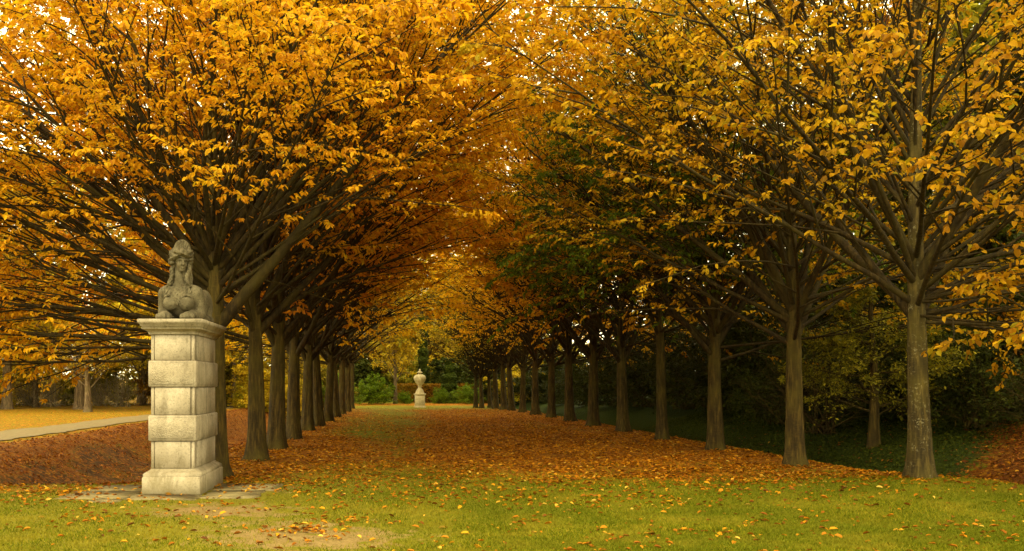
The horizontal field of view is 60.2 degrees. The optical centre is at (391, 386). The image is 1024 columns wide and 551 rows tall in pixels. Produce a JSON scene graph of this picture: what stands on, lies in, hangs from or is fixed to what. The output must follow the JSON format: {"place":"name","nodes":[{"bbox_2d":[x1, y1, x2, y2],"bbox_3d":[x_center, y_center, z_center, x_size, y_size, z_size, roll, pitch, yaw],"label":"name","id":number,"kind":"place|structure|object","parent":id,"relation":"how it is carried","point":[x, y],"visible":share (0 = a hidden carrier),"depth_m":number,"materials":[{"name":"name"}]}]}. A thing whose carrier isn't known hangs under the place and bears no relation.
{"place":"outdoors","nodes":[
{"label":"outdoors","id":0,"kind":"place"},
{"bbox_2d":[0,405,240,439],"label":"path","id":1,"kind":"structure","parent":0,"point":[14,433],"depth_m":33.14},
{"bbox_2d":[54,483,284,502],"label":"pavement","id":2,"kind":"structure","parent":0,"point":[235,492],"depth_m":12.73,"materials":[{"name":"stone"}]},
{"bbox_2d":[0,0,1014,378],"label":"sky","id":3,"kind":"structure","parent":0,"point":[3,30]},
{"bbox_2d":[0,379,1023,550],"bbox_3d":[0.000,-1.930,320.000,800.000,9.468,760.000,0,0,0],"label":"ground","id":4,"kind":"structure","parent":0,"point":[23,416],"depth_m":17.04,"materials":[{"name":"plant"}]},
{"bbox_2d":[12,377,49,407],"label":"bare shrub","id":5,"kind":"object","parent":4,"relation":"on","point":[23,397],"visible":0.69,"depth_m":65.69,"materials":[{"name":"brown plant"}]},
{"bbox_2d":[0,359,71,406],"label":"autumn bush","id":6,"kind":"object","parent":4,"relation":"on","point":[30,384],"visible":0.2,"depth_m":69.11,"materials":[{"name":"brown plant"}]},
{"bbox_2d":[0,161,72,408],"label":"woodland tree","id":7,"kind":"object","parent":4,"relation":"on","point":[6,402],"visible":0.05,"depth_m":59.61,"materials":[{"name":"orange plant"}]},
{"bbox_2d":[0,265,74,406],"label":"woodland tree","id":8,"kind":"object","parent":4,"relation":"on","point":[35,383],"visible":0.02,"depth_m":65.76,"materials":[{"name":"orange plant"}]},
{"bbox_2d":[25,373,72,407],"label":"bare shrub","id":9,"kind":"object","parent":4,"relation":"on","point":[55,401],"visible":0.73,"depth_m":62.81,"materials":[{"name":"brown plant"}]},
{"bbox_2d":[2,135,163,408],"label":"woodland tree","id":10,"kind":"object","parent":4,"relation":"on","point":[78,396],"visible":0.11,"depth_m":58.88,"materials":[{"name":"orange plant"}]},
{"bbox_2d":[37,299,134,411],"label":"tree","id":11,"kind":"object","parent":4,"relation":"on","point":[87,398],"visible":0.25,"depth_m":53.47,"materials":[{"name":"orange plant"}]},
{"bbox_2d":[55,363,135,404],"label":"autumn bush","id":12,"kind":"object","parent":4,"relation":"on","point":[71,390],"visible":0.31,"depth_m":69.86,"materials":[{"name":"brown plant"}]},
{"bbox_2d":[90,371,117,405],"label":"bare shrub","id":13,"kind":"object","parent":4,"relation":"on","point":[95,399],"visible":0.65,"depth_m":64.88,"materials":[{"name":"brown plant"}]},
{"bbox_2d":[91,368,149,407],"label":"bare shrub","id":14,"kind":"object","parent":4,"relation":"on","point":[122,398],"visible":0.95,"depth_m":62.43,"materials":[{"name":"brown plant"}]},
{"bbox_2d":[98,279,150,400],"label":"woodland tree","id":15,"kind":"object","parent":4,"relation":"on","point":[129,366],"visible":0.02,"depth_m":85.84,"materials":[{"name":"orange plant"}]},
{"bbox_2d":[101,284,149,404],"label":"woodland tree","id":16,"kind":"object","parent":4,"relation":"on","point":[143,372],"visible":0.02,"depth_m":69.83,"materials":[{"name":"orange plant"}]},
{"bbox_2d":[99,324,151,402],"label":"woodland tree","id":17,"kind":"object","parent":4,"relation":"on","point":[138,389],"depth_m":75.75,"materials":[{"name":"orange plant"}]},
{"bbox_2d":[121,366,150,400],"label":"autumn bush","id":18,"kind":"object","parent":4,"relation":"on","point":[134,397],"visible":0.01,"depth_m":96.53,"materials":[{"name":"brown plant"}]},
{"bbox_2d":[92,204,185,354],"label":"woodland tree","id":19,"kind":"object","parent":4,"relation":"on","point":[124,282],"visible":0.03,"depth_m":58.57,"materials":[{"name":"orange plant"}]},
{"bbox_2d":[131,368,150,403],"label":"autumn bush","id":20,"kind":"object","parent":4,"relation":"on","point":[147,389],"visible":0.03,"depth_m":69.72,"materials":[{"name":"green plant"}]},
{"bbox_2d":[137,319,226,493],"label":"stone pillar","id":21,"kind":"structure","parent":4,"relation":"on","point":[182,384],"depth_m":12.87,"materials":[{"name":"stone"}]},
{"bbox_2d":[155,239,213,322],"bbox_3d":[-3.225,-1.599,13.610,0.739,1.226,1.420,0,0,0],"label":"stone sphinx","id":22,"kind":"object","parent":21,"relation":"on","point":[181,295],"visible":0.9,"depth_m":13.16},
{"bbox_2d":[225,333,236,369],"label":"woodland tree","id":23,"kind":"object","parent":4,"relation":"on","point":[234,352],"visible":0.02,"depth_m":63.22,"materials":[{"name":"yellow plant"}]},
{"bbox_2d":[225,354,267,404],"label":"autumn bush","id":24,"kind":"object","parent":4,"relation":"on","point":[228,371],"visible":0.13,"depth_m":66.67,"materials":[{"name":"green plant"}]},
{"bbox_2d":[225,308,270,406],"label":"woodland tree","id":25,"kind":"object","parent":4,"relation":"on","point":[233,364],"visible":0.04,"depth_m":65.76,"materials":[{"name":"yellow plant"}]},
{"bbox_2d":[226,361,287,411],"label":"autumn bush","id":26,"kind":"object","parent":4,"relation":"on","point":[236,400],"visible":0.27,"depth_m":63.16,"materials":[{"name":"yellow plant"}]},
{"bbox_2d":[227,332,288,378],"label":"woodland tree","id":27,"kind":"object","parent":4,"relation":"on","point":[269,361],"visible":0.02,"depth_m":73.17,"materials":[{"name":"yellow plant"}]},
{"bbox_2d":[0,0,528,439],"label":"avenue tree","id":28,"kind":"object","parent":4,"relation":"on","point":[294,348],"visible":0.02,"depth_m":26.14,"materials":[{"name":"brown plant"}]},
{"bbox_2d":[0,0,574,460],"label":"avenue tree","id":29,"kind":"object","parent":4,"relation":"on","point":[256,326],"visible":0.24,"depth_m":18.59,"materials":[{"name":"orange plant"}]},
{"bbox_2d":[79,102,506,425],"bbox_3d":[-2.842,-6.082,35.503,15.457,15.970,17.873,0,0,-44],"label":"avenue tree","id":30,"kind":"object","parent":4,"relation":"on","point":[318,411],"visible":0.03,"depth_m":35.30,"materials":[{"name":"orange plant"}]},
{"bbox_2d":[264,378,323,414],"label":"autumn bush","id":31,"kind":"object","parent":4,"relation":"on","point":[286,389],"visible":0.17,"depth_m":61.18,"materials":[{"name":"yellow plant"}]},
{"bbox_2d":[262,339,326,382],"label":"woodland tree","id":32,"kind":"object","parent":4,"relation":"on","point":[287,360],"visible":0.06,"depth_m":69.56,"materials":[{"name":"yellow plant"}]},
{"bbox_2d":[148,214,457,416],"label":"avenue tree","id":33,"kind":"object","parent":4,"relation":"on","point":[336,405],"visible":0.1,"depth_m":44.96,"materials":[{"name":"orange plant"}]},
{"bbox_2d":[78,3,530,430],"bbox_3d":[-3.589,-6.259,31.454,14.463,16.292,16.364,0,0,-30],"label":"avenue tree","id":34,"kind":"object","parent":4,"relation":"on","point":[309,353],"visible":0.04,"depth_m":31.42,"materials":[{"name":"brown plant"}]},
{"bbox_2d":[0,0,621,449],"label":"avenue tree","id":35,"kind":"object","parent":4,"relation":"on","point":[280,334],"visible":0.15,"depth_m":21.35,"materials":[{"name":"orange plant"}]},
{"bbox_2d":[0,0,634,478],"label":"avenue tree","id":36,"kind":"object","parent":4,"relation":"on","point":[214,268],"visible":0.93,"depth_m":13.95,"materials":[{"name":"orange plant"}]},
{"bbox_2d":[127,145,518,421],"bbox_3d":[-3.260,-6.361,39.790,15.348,16.482,17.808,0,0,-34],"label":"avenue tree","id":37,"kind":"object","parent":4,"relation":"on","point":[328,403],"visible":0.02,"depth_m":39.03,"materials":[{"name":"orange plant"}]},
{"bbox_2d":[300,364,361,406],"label":"autumn bush","id":38,"kind":"object","parent":4,"relation":"on","point":[323,373],"visible":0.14,"depth_m":76.64,"materials":[{"name":"yellow plant"}]},
{"bbox_2d":[322,373,359,403],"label":"rhododendron","id":39,"kind":"object","parent":4,"relation":"on","point":[324,390],"visible":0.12,"depth_m":73.50,"materials":[{"name":"green plant"}]},
{"bbox_2d":[230,265,459,413],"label":"avenue tree","id":40,"kind":"object","parent":4,"relation":"on","point":[342,359],"visible":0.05,"depth_m":49.32,"materials":[{"name":"brown plant"}]},
{"bbox_2d":[232,280,461,411],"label":"avenue tree","id":41,"kind":"object","parent":4,"relation":"on","point":[348,383],"visible":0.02,"depth_m":54.17,"materials":[{"name":"brown plant"}]},
{"bbox_2d":[240,274,459,408],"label":"avenue tree","id":42,"kind":"object","parent":4,"relation":"on","point":[353,362],"visible":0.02,"depth_m":60.58,"materials":[{"name":"brown plant"}]},
{"bbox_2d":[337,351,401,400],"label":"woodland bush","id":43,"kind":"object","parent":4,"relation":"on","point":[363,369],"visible":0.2,"depth_m":82.57,"materials":[{"name":"green plant"}]},
{"bbox_2d":[354,371,395,404],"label":"rhododendron","id":44,"kind":"object","parent":4,"relation":"on","point":[373,389],"visible":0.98,"depth_m":70.92,"materials":[{"name":"green plant"}]},
{"bbox_2d":[354,324,418,377],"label":"woodland tree","id":45,"kind":"object","parent":4,"relation":"on","point":[373,355],"visible":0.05,"depth_m":86.04,"materials":[{"name":"yellow plant"}]},
{"bbox_2d":[368,287,423,403],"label":"tree","id":46,"kind":"object","parent":4,"relation":"on","point":[394,362],"visible":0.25,"depth_m":72.17,"materials":[{"name":"plant"}]},
{"bbox_2d":[364,324,429,366],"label":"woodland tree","id":47,"kind":"object","parent":4,"relation":"on","point":[411,339],"visible":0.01,"depth_m":88.70,"materials":[{"name":"yellow plant"}]},
{"bbox_2d":[393,390,413,403],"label":"rhododendron","id":48,"kind":"object","parent":4,"relation":"on","point":[405,398],"visible":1,"depth_m":71.64,"materials":[{"name":"green plant"}]},
{"bbox_2d":[377,354,435,400],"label":"woodland bush","id":49,"kind":"object","parent":4,"relation":"on","point":[410,378],"visible":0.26,"depth_m":81.67,"materials":[{"name":"green plant"}]},
{"bbox_2d":[378,342,451,401],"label":"woodland bush","id":50,"kind":"object","parent":4,"relation":"on","point":[435,356],"depth_m":88.38,"materials":[{"name":"green plant"}]},
{"bbox_2d":[414,394,425,407],"bbox_3d":[2.100,1.089,65.000,0.890,1.050,0.890,0,0,0],"label":"urn pedestal","id":51,"kind":"object","parent":4,"relation":"on","point":[420,400],"visible":0.98,"depth_m":64.61,"materials":[{"name":"stone"}]},
{"bbox_2d":[414,369,425,393],"bbox_3d":[2.100,-0.361,65.000,0.917,1.850,0.902,0,0,0],"label":"stone urn","id":52,"kind":"object","parent":51,"relation":"on","point":[419,378],"visible":1,"depth_m":64.76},
{"bbox_2d":[369,253,475,379],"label":"woodland tree","id":53,"kind":"object","parent":4,"relation":"on","point":[434,354],"visible":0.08,"depth_m":85.08,"materials":[{"name":"yellow plant"}]},
{"bbox_2d":[417,315,428,400],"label":"ivy clad tree","id":54,"kind":"object","parent":4,"relation":"on","point":[423,358],"visible":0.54,"depth_m":78.69,"materials":[{"name":"green plant"}]},
{"bbox_2d":[429,386,454,403],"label":"rhododendron","id":55,"kind":"object","parent":4,"relation":"on","point":[439,397],"visible":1,"depth_m":73.05,"materials":[{"name":"green plant"}]},
{"bbox_2d":[397,383,492,402],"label":"clipped hedge","id":56,"kind":"object","parent":4,"relation":"on","point":[410,385],"visible":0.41,"depth_m":76.06,"materials":[{"name":"brown plant"}]},
{"bbox_2d":[424,351,473,401],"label":"woodland bush","id":57,"kind":"object","parent":4,"relation":"on","point":[437,374],"visible":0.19,"depth_m":79.25,"materials":[{"name":"green plant"}]},
{"bbox_2d":[440,357,458,402],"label":"ivy clad tree","id":58,"kind":"object","parent":4,"relation":"on","point":[449,380],"visible":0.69,"depth_m":74.59,"materials":[{"name":"green plant"}]},
{"bbox_2d":[451,382,485,403],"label":"rhododendron","id":59,"kind":"object","parent":4,"relation":"on","point":[465,394],"visible":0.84,"depth_m":72.14,"materials":[{"name":"green plant"}]},
{"bbox_2d":[403,271,557,407],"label":"avenue tree","id":60,"kind":"object","parent":4,"relation":"on","point":[476,378],"visible":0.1,"depth_m":63.39,"materials":[{"name":"yellow plant"}]},
{"bbox_2d":[456,358,518,402],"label":"woodland bush","id":61,"kind":"object","parent":4,"relation":"on","point":[485,390],"visible":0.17,"depth_m":75.67,"materials":[{"name":"green plant"}]},
{"bbox_2d":[401,284,577,407],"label":"avenue tree","id":62,"kind":"object","parent":4,"relation":"on","point":[479,370],"visible":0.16,"depth_m":62.62,"materials":[{"name":"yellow plant"}]},
{"bbox_2d":[396,250,586,408],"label":"avenue tree","id":63,"kind":"object","parent":4,"relation":"on","point":[495,403],"visible":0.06,"depth_m":61.38,"materials":[{"name":"yellow plant"}]},
{"bbox_2d":[418,298,573,407],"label":"avenue tree","id":64,"kind":"object","parent":4,"relation":"on","point":[489,404],"visible":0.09,"depth_m":63.58,"materials":[{"name":"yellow plant"}]},
{"bbox_2d":[403,253,609,409],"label":"avenue tree","id":65,"kind":"object","parent":4,"relation":"on","point":[503,400],"visible":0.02,"depth_m":58.81,"materials":[{"name":"yellow plant"}]},
{"bbox_2d":[0,406,1023,550],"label":"fallen leaves","id":66,"kind":"object","parent":4,"relation":"on","point":[670,467],"visible":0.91,"depth_m":16.52,"materials":[{"name":"orange plant"}]},
{"bbox_2d":[0,407,1023,485],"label":"fallen leaves","id":67,"kind":"object","parent":4,"relation":"on","point":[108,483],"visible":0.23,"depth_m":23.47,"materials":[{"name":"orange plant"}]},
{"bbox_2d":[483,359,542,403],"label":"woodland bush","id":68,"kind":"object","parent":4,"relation":"on","point":[515,375],"visible":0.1,"depth_m":73.07,"materials":[{"name":"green plant"}]},
{"bbox_2d":[403,252,629,410],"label":"avenue tree","id":69,"kind":"object","parent":4,"relation":"on","point":[509,365],"visible":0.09,"depth_m":56.47,"materials":[{"name":"yellow plant"}]},
{"bbox_2d":[421,244,654,411],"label":"avenue tree","id":70,"kind":"object","parent":4,"relation":"on","point":[522,360],"visible":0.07,"depth_m":52.65,"materials":[{"name":"yellow plant"}]},
{"bbox_2d":[500,349,588,403],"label":"woodland bush","id":71,"kind":"object","parent":4,"relation":"on","point":[542,378],"visible":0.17,"depth_m":67.94,"materials":[{"name":"green plant"}]},
{"bbox_2d":[424,159,687,417],"bbox_3d":[7.789,-5.589,43.868,16.891,14.940,14.513,0,0,40],"label":"avenue tree","id":72,"kind":"object","parent":4,"relation":"on","point":[552,365],"visible":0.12,"depth_m":43.51,"materials":[{"name":"yellow plant"}]},
{"bbox_2d":[412,159,700,414],"bbox_3d":[8.786,-6.745,48.203,15.967,17.299,18.472,0,0,-37],"label":"avenue tree","id":73,"kind":"object","parent":4,"relation":"on","point":[535,405],"visible":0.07,"depth_m":48.54,"materials":[{"name":"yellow plant"}]},
{"bbox_2d":[547,355,606,406],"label":"laurel bush","id":74,"kind":"object","parent":4,"relation":"on","point":[561,381],"visible":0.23,"depth_m":54.96,"materials":[{"name":"green plant"}]},
{"bbox_2d":[409,126,782,420],"bbox_3d":[8.824,-6.744,39.226,18.530,17.278,16.004,0,0,39],"label":"avenue tree","id":75,"kind":"object","parent":4,"relation":"on","point":[566,344],"visible":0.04,"depth_m":39.47,"materials":[{"name":"yellow plant"}]},
{"bbox_2d":[563,343,641,407],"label":"laurel bush","id":76,"kind":"object","parent":4,"relation":"on","point":[578,383],"visible":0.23,"depth_m":48.59,"materials":[{"name":"green plant"}]},
{"bbox_2d":[425,2,821,426],"bbox_3d":[8.859,-6.762,35.094,15.262,17.363,17.213,0,0,29],"label":"avenue tree","id":77,"kind":"object","parent":4,"relation":"on","point":[592,352],"visible":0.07,"depth_m":34.91,"materials":[{"name":"yellow plant"}]},
{"bbox_2d":[598,311,685,408],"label":"laurel bush","id":78,"kind":"object","parent":4,"relation":"on","point":[610,389],"visible":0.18,"depth_m":43.22,"materials":[{"name":"green plant"}]},
{"bbox_2d":[599,317,706,397],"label":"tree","id":79,"kind":"object","parent":4,"relation":"on","point":[676,324],"visible":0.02,"depth_m":46.51,"materials":[{"name":"green plant"}]},
{"bbox_2d":[443,2,868,431],"bbox_3d":[8.577,-5.969,30.616,13.915,15.678,15.761,0,0,-29],"label":"avenue tree","id":80,"kind":"object","parent":4,"relation":"on","point":[620,353],"visible":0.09,"depth_m":30.14,"materials":[{"name":"yellow plant"}]},
{"bbox_2d":[600,317,727,410],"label":"laurel bush","id":81,"kind":"object","parent":4,"relation":"on","point":[651,357],"visible":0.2,"depth_m":38.47,"materials":[{"name":"green plant"}]},
{"bbox_2d":[614,297,770,396],"bbox_3d":[14.927,-2.251,41.470,7.978,6.402,7.053,0,0,25],"label":"laurel bush","id":82,"kind":"object","parent":4,"relation":"on","point":[634,366],"visible":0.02,"depth_m":41.43,"materials":[{"name":"green plant"}]},
{"bbox_2d":[643,294,767,416],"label":"laurel bush","id":83,"kind":"object","parent":4,"relation":"on","point":[696,359],"visible":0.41,"depth_m":33.72,"materials":[{"name":"green plant"}]},
{"bbox_2d":[484,0,943,439],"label":"avenue tree","id":84,"kind":"object","parent":4,"relation":"on","point":[661,429],"visible":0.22,"depth_m":21.42,"materials":[{"name":"yellow plant"}]},
{"bbox_2d":[413,0,1023,478],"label":"avenue tree","id":85,"kind":"object","parent":4,"relation":"on","point":[921,262],"visible":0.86,"depth_m":12.83,"materials":[{"name":"yellow plant"}]},
{"bbox_2d":[442,0,1023,466],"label":"avenue tree","id":86,"kind":"object","parent":4,"relation":"on","point":[794,294],"visible":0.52,"depth_m":17.14,"materials":[{"name":"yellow plant"}]},
{"bbox_2d":[468,0,1023,449],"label":"avenue tree","id":87,"kind":"object","parent":4,"relation":"on","point":[716,330],"visible":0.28,"depth_m":21.59,"materials":[{"name":"yellow plant"}]},
{"bbox_2d":[697,254,814,372],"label":"laurel bush","id":88,"kind":"object","parent":4,"relation":"on","point":[764,312],"visible":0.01,"depth_m":35.70,"materials":[{"name":"green plant"}]},
{"bbox_2d":[689,167,840,348],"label":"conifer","id":89,"kind":"object","parent":4,"relation":"on","point":[757,300],"depth_m":38.16,"materials":[{"name":"green plant"}]},
{"bbox_2d":[703,249,855,406],"bbox_3d":[16.157,-2.240,33.551,7.053,6.402,7.978,0,0,44],"label":"laurel bush","id":90,"kind":"object","parent":4,"relation":"on","point":[733,337],"visible":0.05,"depth_m":32.23,"materials":[{"name":"green plant"}]},
{"bbox_2d":[702,269,862,411],"bbox_3d":[13.937,-1.510,29.182,5.697,5.171,6.443,0,0,-19],"label":"laurel bush","id":91,"kind":"object","parent":4,"relation":"on","point":[729,371],"visible":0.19,"depth_m":29.61,"materials":[{"name":"green plant"}]},
{"bbox_2d":[727,332,840,427],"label":"laurel bush","id":92,"kind":"object","parent":4,"relation":"on","point":[743,400],"visible":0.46,"depth_m":26.98,"materials":[{"name":"green plant"}]},
{"bbox_2d":[610,405,1023,476],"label":"ground ivy","id":93,"kind":"object","parent":4,"relation":"on","point":[887,431],"visible":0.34,"depth_m":22.29,"materials":[{"name":"green plant"}]},
{"bbox_2d":[727,304,906,438],"bbox_3d":[11.522,-0.295,23.520,4.269,4.128,5.168,0,0,38],"label":"briar bush","id":94,"kind":"object","parent":4,"relation":"on","point":[824,429],"visible":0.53,"depth_m":23.43,"materials":[{"name":"green plant"}]},
{"bbox_2d":[776,279,983,448],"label":"young tree","id":95,"kind":"object","parent":4,"relation":"on","point":[844,341],"visible":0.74,"depth_m":20.39,"materials":[{"name":"green plant"}]},
{"bbox_2d":[812,240,965,400],"bbox_3d":[18.073,-2.312,29.987,7.978,6.403,7.053,0,0,29],"label":"laurel bush","id":96,"kind":"object","parent":4,"relation":"on","point":[845,311],"visible":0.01,"depth_m":29.51,"materials":[{"name":"green plant"}]},
{"bbox_2d":[780,258,1006,411],"bbox_3d":[13.810,-1.499,24.794,6.137,4.925,5.426,0,0,0],"label":"laurel bush","id":97,"kind":"object","parent":4,"relation":"on","point":[878,288],"visible":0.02,"depth_m":24.52,"materials":[{"name":"green plant"}]},
{"bbox_2d":[779,0,1009,294],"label":"woodland tree","id":98,"kind":"object","parent":4,"relation":"on","point":[877,208],"visible":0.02,"depth_m":33.12,"materials":[{"name":"yellow plant"}]},
{"bbox_2d":[776,0,1023,405],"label":"woodland tree","id":99,"kind":"object","parent":4,"relation":"on","point":[976,6],"visible":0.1,"depth_m":23.90,"materials":[{"name":"orange plant"}]},
{"bbox_2d":[812,2,995,328],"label":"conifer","id":100,"kind":"object","parent":4,"relation":"on","point":[853,276],"visible":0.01,"depth_m":30.53,"materials":[{"name":"green plant"}]},
{"bbox_2d":[803,0,1023,409],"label":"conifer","id":101,"kind":"object","parent":4,"relation":"on","point":[929,191],"visible":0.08,"depth_m":24.58,"materials":[{"name":"plant"}]},
{"bbox_2d":[828,275,1019,423],"bbox_3d":[13.950,-0.944,22.345,4.909,3.940,4.340,0,0,20],"label":"laurel bush","id":102,"kind":"object","parent":4,"relation":"on","point":[889,361],"visible":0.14,"depth_m":22.01,"materials":[{"name":"green plant"}]},
{"bbox_2d":[832,199,1019,403],"bbox_3d":[17.221,-2.410,25.947,7.324,6.649,8.284,0,0,6],"label":"laurel bush","id":103,"kind":"object","parent":4,"relation":"on","point":[898,246],"visible":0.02,"depth_m":25.67,"materials":[{"name":"green plant"}]},
{"bbox_2d":[928,314,1023,430],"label":"laurel bush","id":104,"kind":"object","parent":4,"relation":"on","point":[964,396],"visible":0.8,"depth_m":19.39,"materials":[{"name":"green plant"}]},
{"bbox_2d":[939,213,1023,412],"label":"laurel bush","id":105,"kind":"object","parent":4,"relation":"on","point":[1016,296],"visible":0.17,"depth_m":21.60,"materials":[{"name":"green plant"}]},
{"bbox_2d":[973,345,1023,428],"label":"briar bush","id":106,"kind":"object","parent":4,"relation":"on","point":[1019,388],"visible":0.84,"depth_m":17.99,"materials":[{"name":"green plant"}]},
{"bbox_2d":[0,460,1023,550],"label":"grass","id":107,"kind":"structure","parent":0,"point":[880,543],"depth_m":10.32,"materials":[{"name":"plant"}]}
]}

